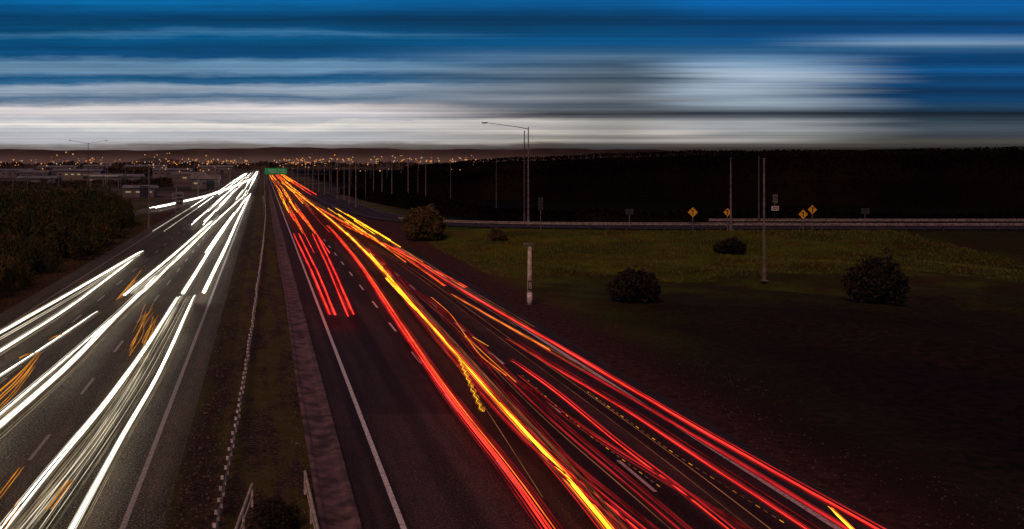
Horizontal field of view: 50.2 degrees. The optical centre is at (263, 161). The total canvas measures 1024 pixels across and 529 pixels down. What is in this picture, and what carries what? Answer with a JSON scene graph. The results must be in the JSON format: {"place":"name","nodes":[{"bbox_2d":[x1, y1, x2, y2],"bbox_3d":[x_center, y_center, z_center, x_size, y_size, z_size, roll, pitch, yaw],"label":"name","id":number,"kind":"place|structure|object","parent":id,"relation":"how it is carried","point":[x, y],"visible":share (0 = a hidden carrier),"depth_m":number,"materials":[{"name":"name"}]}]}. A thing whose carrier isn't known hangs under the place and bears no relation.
{"place":"outdoors","nodes":[
{"label":"outdoors","id":0,"kind":"place"},
{"bbox_2d":[0,169,260,528],"bbox_3d":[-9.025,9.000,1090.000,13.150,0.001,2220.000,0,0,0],"label":"southbound carriageway road","id":1,"kind":"structure","parent":0,"point":[62,412],"depth_m":45.10,"materials":[{"name":"grey asphalt"}]},
{"bbox_2d":[137,163,150,228],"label":"street lamp","id":2,"kind":"object","parent":1,"relation":"on","point":[148,200],"visible":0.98,"depth_m":141.12,"materials":[{"name":"grey metal"}]},
{"bbox_2d":[175,177,176,215],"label":"utility pole","id":3,"kind":"object","parent":1,"relation":"on","point":[176,198],"visible":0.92,"depth_m":175.54,"materials":[{"name":"grey metal"}]},
{"bbox_2d":[0,171,841,528],"bbox_3d":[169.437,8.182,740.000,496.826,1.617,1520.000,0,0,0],"label":"road markings","id":4,"kind":"object","parent":1,"relation":"on","point":[376,457],"visible":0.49,"depth_m":38.26,"materials":[{"name":"paint"}]},
{"bbox_2d":[131,157,187,164],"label":"distant hill","id":5,"kind":"structure","parent":0,"point":[155,160],"depth_m":1954.84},
{"bbox_2d":[133,184,235,214],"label":"off ramp road","id":6,"kind":"structure","parent":0,"point":[143,211],"depth_m":231.87,"materials":[{"name":"grey asphalt"}]},
{"bbox_2d":[163,169,319,528],"bbox_3d":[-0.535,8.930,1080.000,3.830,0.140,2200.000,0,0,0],"label":"median ground","id":7,"kind":"structure","parent":0,"point":[266,449],"depth_m":36.96,"materials":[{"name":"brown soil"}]},
{"bbox_2d":[212,181,265,528],"bbox_3d":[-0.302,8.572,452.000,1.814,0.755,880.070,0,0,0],"label":"median cable barrier","id":8,"kind":"object","parent":7,"relation":"on","point":[220,499],"visible":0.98,"depth_m":33.56,"materials":[{"name":"metal"}]},
{"bbox_2d":[235,470,318,528],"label":"steel barrier end frame","id":9,"kind":"object","parent":7,"relation":"on","point":[242,515],"visible":1,"depth_m":25.60,"materials":[{"name":"metal"}]},
{"bbox_2d":[254,496,302,528],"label":"median shrub","id":10,"kind":"object","parent":7,"relation":"on","point":[276,514],"visible":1,"depth_m":25.20,"materials":[{"name":"green plant"}]},
{"bbox_2d":[0,170,783,528],"bbox_3d":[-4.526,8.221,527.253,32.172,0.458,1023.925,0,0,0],"label":"headlight trails","id":11,"kind":"object","parent":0,"point":[44,386],"visible":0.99,"depth_m":41.34,"materials":[{"name":"white"}]},
{"bbox_2d":[450,163,450,198],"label":"utility pole","id":12,"kind":"object","parent":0,"point":[450,180],"visible":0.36,"depth_m":205.63,"materials":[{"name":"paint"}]},
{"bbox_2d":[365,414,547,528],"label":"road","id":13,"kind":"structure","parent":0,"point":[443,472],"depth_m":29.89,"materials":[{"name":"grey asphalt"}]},
{"bbox_2d":[0,147,1017,164],"bbox_3d":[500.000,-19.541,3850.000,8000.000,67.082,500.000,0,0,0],"label":"distant hills","id":14,"kind":"structure","parent":0,"point":[271,154],"depth_m":3640.63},
{"bbox_2d":[0,169,1023,528],"bbox_3d":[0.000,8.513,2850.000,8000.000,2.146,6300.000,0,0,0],"label":"ground","id":15,"kind":"structure","parent":0,"point":[924,383],"depth_m":53.53,"materials":[{"name":"green plant"}]},
{"bbox_2d":[0,169,35,177],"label":"warehouse","id":16,"kind":"structure","parent":15,"relation":"on","point":[5,173],"depth_m":592.00,"materials":[{"name":"metal"}]},
{"bbox_2d":[20,170,51,175],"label":"warehouse","id":17,"kind":"structure","parent":15,"relation":"on","point":[38,173],"depth_m":529.82,"materials":[{"name":"metal"}]},
{"bbox_2d":[17,176,61,183],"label":"warehouse","id":18,"kind":"structure","parent":15,"relation":"on","point":[35,178],"depth_m":375.39,"materials":[{"name":"metal"}]},
{"bbox_2d":[37,165,80,168],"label":"warehouse","id":19,"kind":"structure","parent":15,"relation":"on","point":[61,166],"depth_m":893.17,"materials":[{"name":"metal"}]},
{"bbox_2d":[0,177,135,291],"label":"shrub mass","id":20,"kind":"object","parent":15,"relation":"on","point":[77,223],"visible":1,"depth_m":108.18,"materials":[{"name":"green plant"}]},
{"bbox_2d":[51,169,105,178],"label":"warehouse","id":21,"kind":"structure","parent":15,"relation":"on","point":[71,173],"depth_m":545.85,"materials":[{"name":"metal"}]},
{"bbox_2d":[0,220,158,309],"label":"verge grass","id":22,"kind":"structure","parent":15,"relation":"on","point":[115,243],"depth_m":89.24,"materials":[{"name":"green plant"}]},
{"bbox_2d":[0,177,173,188],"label":"distant treeline","id":23,"kind":"object","parent":15,"relation":"on","point":[163,182],"visible":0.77,"depth_m":361.01,"materials":[{"name":"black plant"}]},
{"bbox_2d":[69,140,107,184],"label":"street lamp","id":24,"kind":"object","parent":15,"relation":"on","point":[88,161],"visible":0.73,"depth_m":276.89,"materials":[{"name":"metal"}]},
{"bbox_2d":[83,165,111,168],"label":"warehouse","id":25,"kind":"structure","parent":15,"relation":"on","point":[93,166],"depth_m":714.00,"materials":[{"name":"metal"}]},
{"bbox_2d":[0,166,200,175],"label":"distant treeline","id":26,"kind":"object","parent":15,"relation":"on","point":[133,170],"visible":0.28,"depth_m":644.23,"materials":[{"name":"black plant"}]},
{"bbox_2d":[83,174,124,189],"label":"service station canopy","id":27,"kind":"object","parent":15,"relation":"on","point":[105,175],"visible":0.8,"depth_m":338.86,"materials":[{"name":"metal"}]},
{"bbox_2d":[86,174,144,180],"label":"warehouse","id":28,"kind":"structure","parent":15,"relation":"on","point":[133,176],"depth_m":394.00,"materials":[{"name":"metal"}]},
{"bbox_2d":[122,185,157,196],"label":"warehouse","id":29,"kind":"structure","parent":15,"relation":"on","point":[135,190],"depth_m":267.70,"materials":[{"name":"metal"}]},
{"bbox_2d":[140,186,149,196],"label":"windows and door","id":30,"kind":"structure","parent":29,"relation":"in","point":[143,189],"depth_m":267.62,"materials":[{"name":"black glass"}]},
{"bbox_2d":[124,165,168,167],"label":"warehouse","id":31,"kind":"structure","parent":15,"relation":"on","point":[156,166],"depth_m":890.00,"materials":[{"name":"metal"}]},
{"bbox_2d":[152,168,193,177],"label":"warehouse","id":32,"kind":"structure","parent":15,"relation":"on","point":[157,173],"depth_m":593.00,"materials":[{"name":"metal"}]},
{"bbox_2d":[177,192,182,215],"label":"road sign","id":33,"kind":"object","parent":15,"relation":"on","point":[179,199],"visible":0.85,"depth_m":175.59,"materials":[{"name":"grey metal"}]},
{"bbox_2d":[172,172,205,182],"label":"warehouse","id":34,"kind":"structure","parent":15,"relation":"on","point":[183,177],"depth_m":460.02,"materials":[{"name":"metal"}]},
{"bbox_2d":[190,174,220,188],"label":"warehouse","id":35,"kind":"structure","parent":15,"relation":"on","point":[206,181],"depth_m":347.22,"materials":[{"name":"metal"}]},
{"bbox_2d":[203,181,214,188],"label":"windows and door","id":36,"kind":"structure","parent":35,"relation":"in","point":[210,184],"depth_m":347.17,"materials":[{"name":"black glass"}]},
{"bbox_2d":[198,165,232,173],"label":"warehouse","id":37,"kind":"structure","parent":15,"relation":"on","point":[222,169],"depth_m":792.00,"materials":[{"name":"metal"}]},
{"bbox_2d":[200,169,230,173],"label":"windows and door","id":38,"kind":"structure","parent":37,"relation":"in","point":[221,170],"depth_m":791.97,"materials":[{"name":"black glass"}]},
{"bbox_2d":[10,152,448,191],"bbox_3d":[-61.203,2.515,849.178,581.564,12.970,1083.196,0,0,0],"label":"distant lamp posts","id":39,"kind":"object","parent":15,"relation":"on","point":[194,167],"visible":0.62,"depth_m":545.51,"materials":[{"name":"grey metal"}]},
{"bbox_2d":[13,152,475,171],"bbox_3d":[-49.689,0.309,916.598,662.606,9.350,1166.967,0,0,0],"label":"distant town lights","id":40,"kind":"object","parent":39,"relation":"attached to","point":[248,164],"visible":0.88,"depth_m":848.33},
{"bbox_2d":[0,160,459,169],"bbox_3d":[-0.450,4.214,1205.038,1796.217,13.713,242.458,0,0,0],"label":"distant treeline","id":41,"kind":"object","parent":15,"relation":"on","point":[343,166],"visible":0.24,"depth_m":1252.58,"materials":[{"name":"brown plant"}]},
{"bbox_2d":[265,168,330,195],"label":"overhead gantry sign","id":42,"kind":"object","parent":15,"relation":"on","point":[275,171],"visible":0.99,"depth_m":274.13,"materials":[{"name":"metal"}]},
{"bbox_2d":[264,169,361,528],"bbox_3d":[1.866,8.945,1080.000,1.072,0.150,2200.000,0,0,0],"label":"concrete kerb channel","id":43,"kind":"object","parent":15,"relation":"on","point":[335,503],"visible":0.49,"depth_m":35.89,"materials":[{"name":"grey concrete"}]},
{"bbox_2d":[315,160,324,194],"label":"street lamp","id":44,"kind":"object","parent":15,"relation":"on","point":[324,176],"visible":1,"depth_m":287.90,"materials":[{"name":"grey metal"}]},
{"bbox_2d":[343,173,344,199],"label":"utility pole","id":45,"kind":"object","parent":15,"relation":"on","point":[344,187],"visible":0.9,"depth_m":248.20,"materials":[{"name":"grey metal"}]},
{"bbox_2d":[348,164,350,203],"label":"utility pole","id":46,"kind":"object","parent":15,"relation":"on","point":[349,184],"visible":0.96,"depth_m":224.90,"materials":[{"name":"grey metal"}]},
{"bbox_2d":[350,158,356,206],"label":"street lamp","id":47,"kind":"object","parent":15,"relation":"on","point":[355,190],"visible":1,"depth_m":205.67,"materials":[{"name":"grey metal"}]},
{"bbox_2d":[365,162,366,200],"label":"utility pole","id":48,"kind":"object","parent":15,"relation":"on","point":[365,182],"visible":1,"depth_m":239.93,"materials":[{"name":"metal"}]},
{"bbox_2d":[367,162,373,189],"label":"street lamp","id":49,"kind":"object","parent":15,"relation":"on","point":[373,175],"visible":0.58,"depth_m":261.73,"materials":[{"name":"grey metal"}]},
{"bbox_2d":[399,155,408,192],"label":"street lamp","id":50,"kind":"object","parent":15,"relation":"on","point":[408,174],"visible":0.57,"depth_m":224.93,"materials":[{"name":"grey metal"}]},
{"bbox_2d":[400,203,446,240],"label":"shrub","id":51,"kind":"object","parent":15,"relation":"on","point":[427,223],"visible":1,"depth_m":113.82,"materials":[{"name":"green plant"}]},
{"bbox_2d":[424,163,425,195],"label":"street lamp","id":52,"kind":"object","parent":15,"relation":"on","point":[425,180],"visible":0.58,"depth_m":244.02,"materials":[{"name":"grey metal"}]},
{"bbox_2d":[313,166,556,183],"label":"distant treeline","id":53,"kind":"object","parent":15,"relation":"on","point":[360,176],"visible":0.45,"depth_m":418.48,"materials":[{"name":"black plant"}]},
{"bbox_2d":[495,155,496,208],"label":"utility pole","id":54,"kind":"object","parent":15,"relation":"on","point":[496,182],"visible":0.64,"depth_m":186.94,"materials":[{"name":"metal"}]},
{"bbox_2d":[485,227,507,240],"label":"shrub","id":55,"kind":"object","parent":15,"relation":"on","point":[496,234],"visible":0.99,"depth_m":110.50,"materials":[{"name":"green plant"}]},
{"bbox_2d":[523,243,533,304],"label":"marker post","id":56,"kind":"object","parent":15,"relation":"on","point":[529,282],"visible":0.95,"depth_m":65.93,"materials":[{"name":"concrete"}]},
{"bbox_2d":[538,197,542,230],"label":"road sign","id":57,"kind":"object","parent":15,"relation":"on","point":[540,203],"visible":1,"depth_m":113.83,"materials":[{"name":"grey metal"}]},
{"bbox_2d":[605,265,661,302],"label":"shrub","id":58,"kind":"object","parent":15,"relation":"on","point":[637,286],"visible":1,"depth_m":66.49,"materials":[{"name":"green plant"}]},
{"bbox_2d":[336,187,1023,222],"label":"roadside hedge","id":59,"kind":"object","parent":15,"relation":"on","point":[446,206],"visible":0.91,"depth_m":144.66,"materials":[{"name":"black plant"}]},
{"bbox_2d":[358,151,1023,206],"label":"distant treeline","id":60,"kind":"object","parent":15,"relation":"on","point":[947,180],"visible":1,"depth_m":221.59,"materials":[{"name":"black plant"}]},
{"bbox_2d":[688,208,697,229],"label":"warning sign","id":61,"kind":"object","parent":15,"relation":"on","point":[692,212],"visible":0.92,"depth_m":113.85,"materials":[{"name":"yellow metal"}]},
{"bbox_2d":[398,217,1023,230],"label":"guardrail","id":62,"kind":"object","parent":15,"relation":"on","point":[760,224],"visible":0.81,"depth_m":114.34,"materials":[{"name":"metal"}]},
{"bbox_2d":[403,146,1023,170],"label":"distant treeline","id":63,"kind":"object","parent":15,"relation":"on","point":[490,164],"visible":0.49,"depth_m":647.22,"materials":[{"name":"black plant"}]},
{"bbox_2d":[724,208,729,228],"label":"warning sign","id":64,"kind":"object","parent":15,"relation":"on","point":[727,211],"visible":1,"depth_m":113.85,"materials":[{"name":"yellow metal"}]},
{"bbox_2d":[432,228,1023,283],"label":"grass","id":65,"kind":"structure","parent":15,"relation":"on","point":[564,266],"depth_m":98.31,"materials":[{"name":"green plant"}]},
{"bbox_2d":[712,236,746,254],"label":"shrub","id":66,"kind":"object","parent":15,"relation":"on","point":[732,246],"visible":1,"depth_m":99.25,"materials":[{"name":"green plant"}]},
{"bbox_2d":[729,158,732,229],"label":"utility pole","id":67,"kind":"object","parent":15,"relation":"on","point":[730,224],"visible":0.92,"depth_m":113.78,"materials":[{"name":"grey metal"}]},
{"bbox_2d":[757,156,759,222],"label":"utility pole","id":68,"kind":"object","parent":15,"relation":"on","point":[758,219],"visible":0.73,"depth_m":122.00,"materials":[{"name":"metal"}]},
{"bbox_2d":[760,158,767,281],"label":"utility pole","id":69,"kind":"object","parent":15,"relation":"on","point":[764,270],"visible":1,"depth_m":79.05,"materials":[{"name":"grey metal"}]},
{"bbox_2d":[771,206,778,210],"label":"road sign","id":70,"kind":"object","parent":15,"relation":"on","point":[774,208],"visible":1,"depth_m":116.06,"materials":[{"name":"white metal"}]},
{"bbox_2d":[773,194,777,202],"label":"road sign","id":71,"kind":"object","parent":15,"relation":"on","point":[775,198],"visible":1,"depth_m":116.06,"materials":[{"name":"white metal"}]},
{"bbox_2d":[799,210,807,218],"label":"warning sign","id":72,"kind":"object","parent":15,"relation":"on","point":[803,214],"visible":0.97,"depth_m":113.85,"materials":[{"name":"yellow metal"}]},
{"bbox_2d":[808,205,816,229],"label":"warning sign","id":73,"kind":"object","parent":15,"relation":"on","point":[812,209],"visible":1,"depth_m":113.85,"materials":[{"name":"yellow metal"}]},
{"bbox_2d":[861,208,868,213],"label":"road sign","id":74,"kind":"object","parent":15,"relation":"on","point":[864,210],"visible":0.91,"depth_m":118.38,"materials":[{"name":"grey paint"}]},
{"bbox_2d":[708,219,1023,222],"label":"guardrail","id":75,"kind":"object","parent":15,"relation":"on","point":[878,220],"visible":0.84,"depth_m":122.19,"materials":[{"name":"metal"}]},
{"bbox_2d":[840,247,910,305],"bbox_3d":[38.057,7.075,65.118,3.774,3.568,4.016,0,0,26],"label":"shrub","id":76,"kind":"object","parent":15,"relation":"on","point":[875,283],"visible":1,"depth_m":64.26,"materials":[{"name":"green plant"}]},
{"bbox_2d":[0,0,1023,150],"label":"sky","id":77,"kind":"structure","parent":0,"point":[136,75],"materials":[{"name":"blue"}]},
{"bbox_2d":[270,175,885,528],"bbox_3d":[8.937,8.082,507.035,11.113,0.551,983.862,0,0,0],"label":"taillight trails","id":78,"kind":"object","parent":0,"point":[546,452],"visible":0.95,"depth_m":33.36,"materials":[{"name":"red"}]},
{"bbox_2d":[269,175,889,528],"bbox_3d":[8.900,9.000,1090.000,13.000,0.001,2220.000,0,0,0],"label":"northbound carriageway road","id":79,"kind":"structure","parent":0,"point":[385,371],"depth_m":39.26,"materials":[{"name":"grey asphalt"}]},
{"bbox_2d":[305,192,1023,228],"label":"on ramp road","id":80,"kind":"structure","parent":0,"point":[343,205],"depth_m":121.56,"materials":[{"name":"grey asphalt"}]},
{"bbox_2d":[332,158,337,198],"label":"street lamp","id":81,"kind":"object","parent":80,"relation":"on","point":[337,178],"visible":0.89,"depth_m":252.55,"materials":[{"name":"grey metal"}]},
{"bbox_2d":[481,122,530,225],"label":"street lamp","id":82,"kind":"object","parent":80,"relation":"on","point":[528,218],"visible":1,"depth_m":121.99,"materials":[{"name":"grey metal"}]},
{"bbox_2d":[522,131,525,221],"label":"utility pole","id":83,"kind":"object","parent":80,"relation":"on","point":[524,217],"visible":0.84,"depth_m":128.62,"materials":[{"name":"metal"}]},
{"bbox_2d":[626,209,633,226],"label":"road sign","id":84,"kind":"object","parent":80,"relation":"on","point":[629,211],"visible":0.91,"depth_m":118.38,"materials":[{"name":"grey metal"}]},
{"bbox_2d":[416,250,1023,528],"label":"verge gravel","id":85,"kind":"structure","parent":0,"point":[815,461],"depth_m":37.65,"materials":[{"name":"gravel"}]}
]}

